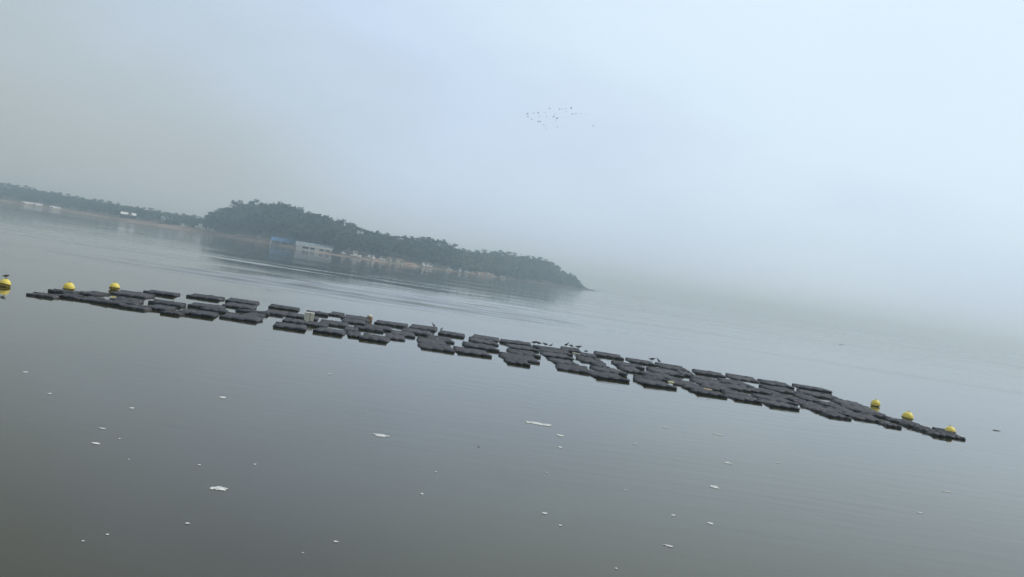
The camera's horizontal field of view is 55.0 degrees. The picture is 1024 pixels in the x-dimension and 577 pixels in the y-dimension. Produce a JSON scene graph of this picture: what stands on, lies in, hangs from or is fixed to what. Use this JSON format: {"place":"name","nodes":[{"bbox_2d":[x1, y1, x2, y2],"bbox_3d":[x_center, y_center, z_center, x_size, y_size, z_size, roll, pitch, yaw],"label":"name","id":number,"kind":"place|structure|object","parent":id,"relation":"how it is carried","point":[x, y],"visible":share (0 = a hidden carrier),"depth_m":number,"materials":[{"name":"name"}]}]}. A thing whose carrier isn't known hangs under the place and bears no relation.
{"place":"outdoors","nodes":[
{"label":"outdoors","id":0,"kind":"place"},
{"bbox_2d":[0,199,598,291],"bbox_3d":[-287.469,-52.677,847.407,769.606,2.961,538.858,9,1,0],"label":"beach","id":1,"kind":"structure","parent":0,"point":[195,230],"depth_m":800.97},
{"bbox_2d":[0,191,599,291],"bbox_3d":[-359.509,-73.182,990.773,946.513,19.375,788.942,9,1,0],"label":"hill","id":2,"kind":"structure","parent":0,"point":[232,230],"depth_m":733.27,"materials":[{"name":"soil"}]},
{"bbox_2d":[0,183,221,228],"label":"wood","id":3,"kind":"object","parent":2,"relation":"on","point":[28,194],"visible":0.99,"depth_m":949.31,"materials":[{"name":"green plant"}]},
{"bbox_2d":[271,236,297,244],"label":"shed","id":4,"kind":"structure","parent":2,"relation":"on","point":[279,241],"depth_m":641.68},
{"bbox_2d":[296,241,333,251],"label":"boathouse","id":5,"kind":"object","parent":2,"relation":"on","point":[311,246],"visible":0.96,"depth_m":599.40,"materials":[{"name":"white paint"}]},
{"bbox_2d":[212,204,462,265],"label":"pine wood","id":6,"kind":"object","parent":2,"relation":"on","point":[283,219],"visible":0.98,"depth_m":676.36,"materials":[{"name":"green plant"}]},
{"bbox_2d":[448,248,582,287],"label":"headland wood","id":7,"kind":"object","parent":2,"relation":"on","point":[512,266],"visible":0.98,"depth_m":842.39,"materials":[{"name":"green plant"}]},
{"bbox_2d":[0,201,1023,576],"bbox_3d":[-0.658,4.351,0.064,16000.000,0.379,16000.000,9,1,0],"label":"water","id":8,"kind":"structure","parent":0,"point":[292,455],"depth_m":27.81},
{"bbox_2d":[26,292,59,298],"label":"floating bag","id":9,"kind":"object","parent":8,"relation":"on","point":[45,295],"visible":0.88,"depth_m":47.71,"materials":[{"name":"plastic"}]},
{"bbox_2d":[48,289,78,293],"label":"floating bag","id":10,"kind":"object","parent":8,"relation":"on","point":[60,291],"visible":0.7,"depth_m":50.89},
{"bbox_2d":[63,281,74,290],"bbox_3d":[-24.133,-0.103,53.579,0.633,0.591,0.633,12,6,33],"label":"buoy","id":11,"kind":"object","parent":8,"relation":"on","point":[69,286],"visible":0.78,"depth_m":53.38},
{"bbox_2d":[57,292,83,298],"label":"floating bag","id":12,"kind":"object","parent":8,"relation":"on","point":[68,295],"visible":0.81,"depth_m":49.14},
{"bbox_2d":[75,296,104,301],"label":"floating bag","id":13,"kind":"object","parent":8,"relation":"on","point":[86,298],"visible":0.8,"depth_m":49.37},
{"bbox_2d":[75,291,109,295],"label":"floating bag","id":14,"kind":"object","parent":8,"relation":"on","point":[92,293],"visible":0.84,"depth_m":52.88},
{"bbox_2d":[90,299,126,305],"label":"floating bag","id":15,"kind":"object","parent":8,"relation":"on","point":[109,302],"visible":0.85,"depth_m":48.76,"materials":[{"name":"plastic"}]},
{"bbox_2d":[109,296,143,302],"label":"floating bag","id":16,"kind":"object","parent":8,"relation":"on","point":[130,299],"visible":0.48,"depth_m":52.23,"materials":[{"name":"plastic"}]},
{"bbox_2d":[109,290,154,298],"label":"floating bag","id":17,"kind":"object","parent":8,"relation":"on","point":[134,294],"visible":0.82,"depth_m":56.34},
{"bbox_2d":[119,304,151,310],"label":"floating bag","id":18,"kind":"object","parent":8,"relation":"on","point":[136,307],"visible":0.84,"depth_m":48.43,"materials":[{"name":"plastic"}]},
{"bbox_2d":[144,304,176,310],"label":"floating bag","id":19,"kind":"object","parent":8,"relation":"on","point":[158,307],"visible":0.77,"depth_m":50.43,"materials":[{"name":"plastic"}]},
{"bbox_2d":[143,290,180,296],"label":"floating bag","id":20,"kind":"object","parent":8,"relation":"on","point":[165,293],"visible":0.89,"depth_m":60.29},
{"bbox_2d":[148,299,185,307],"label":"floating bag","id":21,"kind":"object","parent":8,"relation":"on","point":[169,303],"visible":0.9,"depth_m":53.45,"materials":[{"name":"plastic"}]},
{"bbox_2d":[160,310,184,315],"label":"floating bag","id":22,"kind":"object","parent":8,"relation":"on","point":[175,313],"visible":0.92,"depth_m":48.44,"materials":[{"name":"plastic"}]},
{"bbox_2d":[177,308,218,317],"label":"floating bag","id":23,"kind":"object","parent":8,"relation":"on","point":[201,313],"visible":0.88,"depth_m":50.06,"materials":[{"name":"plastic"}]},
{"bbox_2d":[186,293,224,300],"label":"floating bag","id":24,"kind":"object","parent":8,"relation":"on","point":[208,297],"visible":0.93,"depth_m":62.56,"materials":[{"name":"plastic"}]},
{"bbox_2d":[187,302,225,308],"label":"floating bag","id":25,"kind":"object","parent":8,"relation":"on","point":[196,304],"visible":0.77,"depth_m":55.77,"materials":[{"name":"plastic"}]},
{"bbox_2d":[199,306,227,313],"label":"floating bag","id":26,"kind":"object","parent":8,"relation":"on","point":[211,309],"visible":0.7,"depth_m":53.78,"materials":[{"name":"plastic"}]},
{"bbox_2d":[222,302,256,309],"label":"floating bag","id":27,"kind":"object","parent":8,"relation":"on","point":[238,305],"visible":0.88,"depth_m":59.66,"materials":[{"name":"plastic"}]},
{"bbox_2d":[219,312,263,322],"bbox_3d":[-14.386,1.567,52.349,2.022,0.369,2.601,7,2,-6],"label":"floating bag","id":28,"kind":"object","parent":8,"relation":"on","point":[243,317],"visible":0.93,"depth_m":51.72,"materials":[{"name":"plastic"}]},
{"bbox_2d":[225,297,259,304],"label":"floating bag","id":29,"kind":"object","parent":8,"relation":"on","point":[243,301],"visible":0.87,"depth_m":63.70,"materials":[{"name":"plastic"}]},
{"bbox_2d":[235,308,269,315],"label":"floating bag","id":30,"kind":"object","parent":8,"relation":"on","point":[248,311],"visible":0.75,"depth_m":56.78,"materials":[{"name":"plastic"}]},
{"bbox_2d":[265,309,289,315],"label":"floating bag","id":31,"kind":"object","parent":8,"relation":"on","point":[278,312],"visible":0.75,"depth_m":58.82,"materials":[{"name":"plastic"}]},
{"bbox_2d":[268,304,299,311],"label":"floating bag","id":32,"kind":"object","parent":8,"relation":"on","point":[283,307],"visible":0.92,"depth_m":63.99,"materials":[{"name":"plastic"}]},
{"bbox_2d":[273,321,306,330],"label":"floating bag","id":33,"kind":"object","parent":8,"relation":"on","point":[292,326],"visible":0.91,"depth_m":50.54,"materials":[{"name":"plastic"}]},
{"bbox_2d":[282,317,305,324],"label":"floating bag","id":34,"kind":"object","parent":8,"relation":"on","point":[292,320],"visible":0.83,"depth_m":54.22,"materials":[{"name":"plastic"}]},
{"bbox_2d":[286,313,318,320],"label":"floating bag","id":35,"kind":"object","parent":8,"relation":"on","point":[297,316],"visible":0.63,"depth_m":58.23,"materials":[{"name":"plastic"}]},
{"bbox_2d":[304,321,328,327],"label":"floating bag","id":36,"kind":"object","parent":8,"relation":"on","point":[315,324],"visible":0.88,"depth_m":54.40,"materials":[{"name":"plastic"}]},
{"bbox_2d":[313,327,346,335],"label":"floating bag","id":37,"kind":"object","parent":8,"relation":"on","point":[331,331],"visible":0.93,"depth_m":51.05,"materials":[{"name":"plastic"}]},
{"bbox_2d":[320,319,348,327],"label":"floating bag","id":38,"kind":"object","parent":8,"relation":"on","point":[337,323],"visible":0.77,"depth_m":57.38,"materials":[{"name":"plastic"}]},
{"bbox_2d":[341,318,365,324],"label":"floating bag","id":39,"kind":"object","parent":8,"relation":"on","point":[355,321],"visible":0.86,"depth_m":61.32,"materials":[{"name":"plastic"}]},
{"bbox_2d":[347,330,360,337],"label":"floating bag","id":40,"kind":"object","parent":8,"relation":"on","point":[355,334],"visible":0.85,"depth_m":51.97,"materials":[{"name":"plastic"}]},
{"bbox_2d":[340,314,369,321],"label":"floating bag","id":41,"kind":"object","parent":8,"relation":"on","point":[357,317],"visible":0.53,"depth_m":64.80,"materials":[{"name":"plastic"}]},
{"bbox_2d":[354,325,383,332],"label":"floating bag","id":42,"kind":"object","parent":8,"relation":"on","point":[366,328],"visible":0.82,"depth_m":57.15,"materials":[{"name":"plastic"}]},
{"bbox_2d":[359,333,389,342],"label":"floating bag","id":43,"kind":"object","parent":8,"relation":"on","point":[375,338],"visible":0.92,"depth_m":51.21,"materials":[{"name":"plastic"}]},
{"bbox_2d":[364,324,391,331],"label":"floating bag","id":44,"kind":"object","parent":8,"relation":"on","point":[386,328],"visible":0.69,"depth_m":59.62,"materials":[{"name":"plastic"}]},
{"bbox_2d":[374,320,407,327],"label":"floating bag","id":45,"kind":"object","parent":8,"relation":"on","point":[389,323],"visible":0.88,"depth_m":63.81,"materials":[{"name":"plastic"}]},
{"bbox_2d":[385,333,404,340],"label":"floating bag","id":46,"kind":"object","parent":8,"relation":"on","point":[396,337],"visible":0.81,"depth_m":54.58,"materials":[{"name":"plastic"}]},
{"bbox_2d":[390,330,415,337],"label":"floating bag","id":47,"kind":"object","parent":8,"relation":"on","point":[409,334],"visible":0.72,"depth_m":57.51,"materials":[{"name":"plastic"}]},
{"bbox_2d":[402,327,431,335],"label":"floating bag","id":48,"kind":"object","parent":8,"relation":"on","point":[419,331],"visible":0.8,"depth_m":60.56,"materials":[{"name":"plastic"}]},
{"bbox_2d":[409,324,437,331],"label":"floating bag","id":49,"kind":"object","parent":8,"relation":"on","point":[424,327],"visible":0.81,"depth_m":64.99,"materials":[{"name":"plastic"}]},
{"bbox_2d":[416,337,446,344],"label":"floating bag","id":50,"kind":"object","parent":8,"relation":"on","point":[422,339],"visible":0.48,"depth_m":55.37,"materials":[{"name":"plastic"}]},
{"bbox_2d":[418,341,454,352],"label":"floating bag","id":51,"kind":"object","parent":8,"relation":"on","point":[435,346],"visible":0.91,"depth_m":51.61,"materials":[{"name":"plastic"}]},
{"bbox_2d":[426,334,454,343],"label":"floating bag","id":52,"kind":"object","parent":8,"relation":"on","point":[446,339],"visible":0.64,"depth_m":57.93,"materials":[{"name":"plastic"}]},
{"bbox_2d":[438,330,464,337],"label":"floating bag","id":53,"kind":"object","parent":8,"relation":"on","point":[449,333],"visible":0.94,"depth_m":62.65,"materials":[{"name":"plastic"}]},
{"bbox_2d":[453,346,491,357],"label":"floating bag","id":54,"kind":"object","parent":8,"relation":"on","point":[471,351],"visible":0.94,"depth_m":51.95,"materials":[{"name":"plastic"}]},
{"bbox_2d":[462,341,499,351],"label":"floating bag","id":55,"kind":"object","parent":8,"relation":"on","point":[481,346],"visible":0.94,"depth_m":56.06,"materials":[{"name":"plastic"}]},
{"bbox_2d":[469,336,498,345],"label":"floating bag","id":56,"kind":"object","parent":8,"relation":"on","point":[482,341],"visible":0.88,"depth_m":60.93,"materials":[{"name":"plastic"}]},
{"bbox_2d":[471,334,498,341],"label":"floating bag","id":57,"kind":"object","parent":8,"relation":"on","point":[495,339],"visible":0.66,"depth_m":64.35,"materials":[{"name":"plastic"}]},
{"bbox_2d":[499,339,531,345],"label":"floating bag","id":58,"kind":"object","parent":8,"relation":"on","point":[517,342],"visible":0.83,"depth_m":63.71,"materials":[{"name":"plastic"}]},
{"bbox_2d":[504,357,530,365],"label":"floating bag","id":59,"kind":"object","parent":8,"relation":"on","point":[508,360],"visible":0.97,"depth_m":50.11,"materials":[{"name":"plastic"}]},
{"bbox_2d":[499,352,539,363],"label":"floating bag","id":60,"kind":"object","parent":8,"relation":"on","point":[529,358],"visible":0.77,"depth_m":53.20,"materials":[{"name":"plastic"}]},
{"bbox_2d":[505,343,538,351],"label":"floating bag","id":61,"kind":"object","parent":8,"relation":"on","point":[522,347],"visible":0.88,"depth_m":60.45,"materials":[{"name":"plastic"}]},
{"bbox_2d":[506,348,540,357],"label":"floating bag","id":62,"kind":"object","parent":8,"relation":"on","point":[522,352],"visible":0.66,"depth_m":56.70,"materials":[{"name":"plastic"}]},
{"bbox_2d":[537,347,572,355],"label":"floating bag","id":63,"kind":"object","parent":8,"relation":"on","point":[553,351],"visible":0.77,"depth_m":61.83,"materials":[{"name":"plastic"}]},
{"bbox_2d":[540,351,573,359],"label":"floating bag","id":64,"kind":"object","parent":8,"relation":"on","point":[555,355],"visible":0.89,"depth_m":57.99,"materials":[{"name":"plastic"}]},
{"bbox_2d":[547,357,578,364],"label":"floating bag","id":65,"kind":"object","parent":8,"relation":"on","point":[558,360],"visible":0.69,"depth_m":54.91,"materials":[{"name":"plastic"}]},
{"bbox_2d":[555,362,589,373],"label":"floating bag","id":66,"kind":"object","parent":8,"relation":"on","point":[572,367],"visible":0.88,"depth_m":51.31,"materials":[{"name":"plastic"}]},
{"bbox_2d":[576,355,605,364],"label":"floating bag","id":67,"kind":"object","parent":8,"relation":"on","point":[584,359],"visible":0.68,"depth_m":59.09,"materials":[{"name":"plastic"}]},
{"bbox_2d":[587,370,629,381],"bbox_3d":[4.880,4.510,50.419,1.797,0.337,2.601,9,0,-10],"label":"floating bag","id":68,"kind":"object","parent":8,"relation":"on","point":[606,375],"visible":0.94,"depth_m":49.57,"materials":[{"name":"plastic"}]},
{"bbox_2d":[589,366,627,375],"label":"floating bag","id":69,"kind":"object","parent":8,"relation":"on","point":[608,370],"visible":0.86,"depth_m":53.28,"materials":[{"name":"plastic"}]},
{"bbox_2d":[593,351,623,359],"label":"floating bag","id":70,"kind":"object","parent":8,"relation":"on","point":[606,354],"visible":0.93,"depth_m":65.14,"materials":[{"name":"plastic"}]},
{"bbox_2d":[611,360,644,369],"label":"floating bag","id":71,"kind":"object","parent":8,"relation":"on","point":[637,366],"visible":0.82,"depth_m":59.23,"materials":[{"name":"plastic"}]},
{"bbox_2d":[617,365,643,373],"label":"floating bag","id":72,"kind":"object","parent":8,"relation":"on","point":[631,369],"visible":0.92,"depth_m":56.48,"materials":[{"name":"plastic"}]},
{"bbox_2d":[625,357,656,365],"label":"floating bag","id":73,"kind":"object","parent":8,"relation":"on","point":[639,361],"visible":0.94,"depth_m":63.91,"materials":[{"name":"plastic"}]},
{"bbox_2d":[633,377,676,389],"bbox_3d":[7.299,4.905,50.345,1.797,0.329,2.341,9,0,-8],"label":"floating bag","id":74,"kind":"object","parent":8,"relation":"on","point":[654,383],"visible":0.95,"depth_m":49.51,"materials":[{"name":"plastic"}]},
{"bbox_2d":[641,371,681,379],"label":"floating bag","id":75,"kind":"object","parent":8,"relation":"on","point":[666,376],"visible":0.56,"depth_m":55.35,"materials":[{"name":"plastic"}]},
{"bbox_2d":[646,367,683,376],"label":"floating bag","id":76,"kind":"object","parent":8,"relation":"on","point":[664,371],"visible":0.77,"depth_m":58.65,"materials":[{"name":"plastic"}]},
{"bbox_2d":[655,362,689,371],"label":"floating bag","id":77,"kind":"object","parent":8,"relation":"on","point":[669,366],"visible":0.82,"depth_m":63.43,"materials":[{"name":"plastic"}]},
{"bbox_2d":[668,378,698,385],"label":"floating bag","id":78,"kind":"object","parent":8,"relation":"on","point":[678,382],"visible":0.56,"depth_m":53.01,"materials":[{"name":"plastic"}]},
{"bbox_2d":[690,387,727,397],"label":"floating bag","id":79,"kind":"object","parent":8,"relation":"on","point":[707,392],"visible":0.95,"depth_m":48.84,"materials":[{"name":"plastic"}]},
{"bbox_2d":[692,369,725,377],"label":"floating bag","id":80,"kind":"object","parent":8,"relation":"on","point":[708,373],"visible":0.91,"depth_m":62.47,"materials":[{"name":"plastic"}]},
{"bbox_2d":[690,377,730,388],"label":"floating bag","id":81,"kind":"object","parent":8,"relation":"on","point":[698,381],"visible":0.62,"depth_m":55.59,"materials":[{"name":"plastic"}]},
{"bbox_2d":[699,383,737,391],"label":"floating bag","id":82,"kind":"object","parent":8,"relation":"on","point":[715,387],"visible":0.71,"depth_m":52.90,"materials":[{"name":"plastic"}]},
{"bbox_2d":[717,378,754,387],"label":"floating bag","id":83,"kind":"object","parent":8,"relation":"on","point":[730,381],"visible":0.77,"depth_m":58.34,"materials":[{"name":"plastic"}]},
{"bbox_2d":[722,383,758,392],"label":"floating bag","id":84,"kind":"object","parent":8,"relation":"on","point":[739,388],"visible":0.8,"depth_m":54.74,"materials":[{"name":"plastic"}]},
{"bbox_2d":[725,373,759,382],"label":"floating bag","id":85,"kind":"object","parent":8,"relation":"on","point":[741,377],"visible":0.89,"depth_m":63.33,"materials":[{"name":"plastic"}]},
{"bbox_2d":[723,393,762,403],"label":"floating bag","id":86,"kind":"object","parent":8,"relation":"on","point":[746,398],"visible":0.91,"depth_m":48.97,"materials":[{"name":"plastic"}]},
{"bbox_2d":[747,387,788,395],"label":"floating bag","id":87,"kind":"object","parent":8,"relation":"on","point":[763,391],"visible":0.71,"depth_m":55.20,"materials":[{"name":"plastic"}]},
{"bbox_2d":[751,393,797,404],"bbox_3d":[13.830,5.857,51.855,1.889,0.300,2.168,9,0,-7],"label":"floating bag","id":88,"kind":"object","parent":8,"relation":"on","point":[768,397],"visible":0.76,"depth_m":51.40,"materials":[{"name":"plastic"}]},
{"bbox_2d":[757,379,794,388],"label":"floating bag","id":89,"kind":"object","parent":8,"relation":"on","point":[773,383],"visible":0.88,"depth_m":62.21,"materials":[{"name":"plastic"}]},
{"bbox_2d":[756,398,799,409],"bbox_3d":[13.295,5.847,49.280,1.542,0.304,2.562,9,0,-3],"label":"floating bag","id":90,"kind":"object","parent":8,"relation":"on","point":[779,404],"visible":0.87,"depth_m":48.41,"materials":[{"name":"plastic"}]},
{"bbox_2d":[759,384,802,393],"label":"floating bag","id":91,"kind":"object","parent":8,"relation":"on","point":[781,389],"visible":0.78,"depth_m":58.49,"materials":[{"name":"plastic"}]},
{"bbox_2d":[768,393,805,400],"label":"floating bag","id":92,"kind":"object","parent":8,"relation":"on","point":[784,396],"visible":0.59,"depth_m":53.55,"materials":[{"name":"plastic"}]},
{"bbox_2d":[793,393,824,401],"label":"floating bag","id":93,"kind":"object","parent":8,"relation":"on","point":[807,397],"visible":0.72,"depth_m":55.38,"materials":[{"name":"plastic"}]},
{"bbox_2d":[792,383,831,392],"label":"floating bag","id":94,"kind":"object","parent":8,"relation":"on","point":[811,388],"visible":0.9,"depth_m":63.02,"materials":[{"name":"plastic"}]},
{"bbox_2d":[796,389,842,399],"bbox_3d":[18.538,6.489,59.369,2.226,0.332,2.601,9,1,0],"label":"floating bag","id":95,"kind":"object","parent":8,"relation":"on","point":[819,394],"visible":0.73,"depth_m":58.85,"materials":[{"name":"plastic"}]},
{"bbox_2d":[800,403,848,415],"bbox_3d":[15.820,6.204,49.910,1.746,0.323,2.312,7,1,-4],"label":"floating bag","id":96,"kind":"object","parent":8,"relation":"on","point":[816,408],"visible":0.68,"depth_m":49.66,"materials":[{"name":"plastic"}]},
{"bbox_2d":[819,410,851,419],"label":"floating bag","id":97,"kind":"object","parent":8,"relation":"on","point":[833,414],"visible":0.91,"depth_m":47.41,"materials":[{"name":"plastic"}]},
{"bbox_2d":[828,404,853,411],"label":"floating bag","id":98,"kind":"object","parent":8,"relation":"on","point":[840,408],"visible":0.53,"depth_m":51.89,"materials":[{"name":"plastic"}]},
{"bbox_2d":[830,398,867,406],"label":"floating bag","id":99,"kind":"object","parent":8,"relation":"on","point":[843,401],"visible":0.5,"depth_m":56.30,"materials":[{"name":"plastic"}]},
{"bbox_2d":[838,402,882,413],"bbox_3d":[18.988,6.595,53.448,1.807,0.315,2.601,9,2,-1],"label":"floating bag","id":100,"kind":"object","parent":8,"relation":"on","point":[854,408],"visible":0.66,"depth_m":53.30,"materials":[{"name":"plastic"}]},
{"bbox_2d":[842,411,884,421],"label":"floating bag","id":101,"kind":"object","parent":8,"relation":"on","point":[864,417],"visible":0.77,"depth_m":48.60,"materials":[{"name":"plastic"}]},
{"bbox_2d":[858,410,891,417],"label":"floating bag","id":102,"kind":"object","parent":8,"relation":"on","point":[878,415],"visible":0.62,"depth_m":51.03,"materials":[{"name":"plastic"}]},
{"bbox_2d":[878,421,901,428],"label":"floating bag","id":103,"kind":"object","parent":8,"relation":"on","point":[888,424],"visible":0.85,"depth_m":46.82,"materials":[{"name":"plastic"}]},
{"bbox_2d":[884,417,918,423],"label":"floating bag","id":104,"kind":"object","parent":8,"relation":"on","point":[896,420],"visible":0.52,"depth_m":49.95,"materials":[{"name":"plastic"}]},
{"bbox_2d":[901,411,913,420],"bbox_3d":[20.933,6.742,51.993,0.614,0.574,0.614,10,3,-15],"label":"buoy","id":105,"kind":"object","parent":8,"relation":"on","point":[907,416],"visible":0.85,"depth_m":51.79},
{"bbox_2d":[912,425,940,431],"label":"floating bag","id":106,"kind":"object","parent":8,"relation":"on","point":[922,428],"visible":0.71,"depth_m":47.28,"materials":[{"name":"plastic"}]},
{"bbox_2d":[925,430,951,438],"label":"floating bag","id":107,"kind":"object","parent":8,"relation":"on","point":[939,434],"visible":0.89,"depth_m":45.59,"materials":[{"name":"plastic"}]},
{"bbox_2d":[932,427,965,439],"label":"floating bag","id":108,"kind":"object","parent":8,"relation":"on","point":[954,435],"visible":0.74,"depth_m":46.67,"materials":[{"name":"plastic"}]},
{"bbox_2d":[0,0,1023,351],"label":"sky","id":109,"kind":"structure","parent":0,"point":[857,163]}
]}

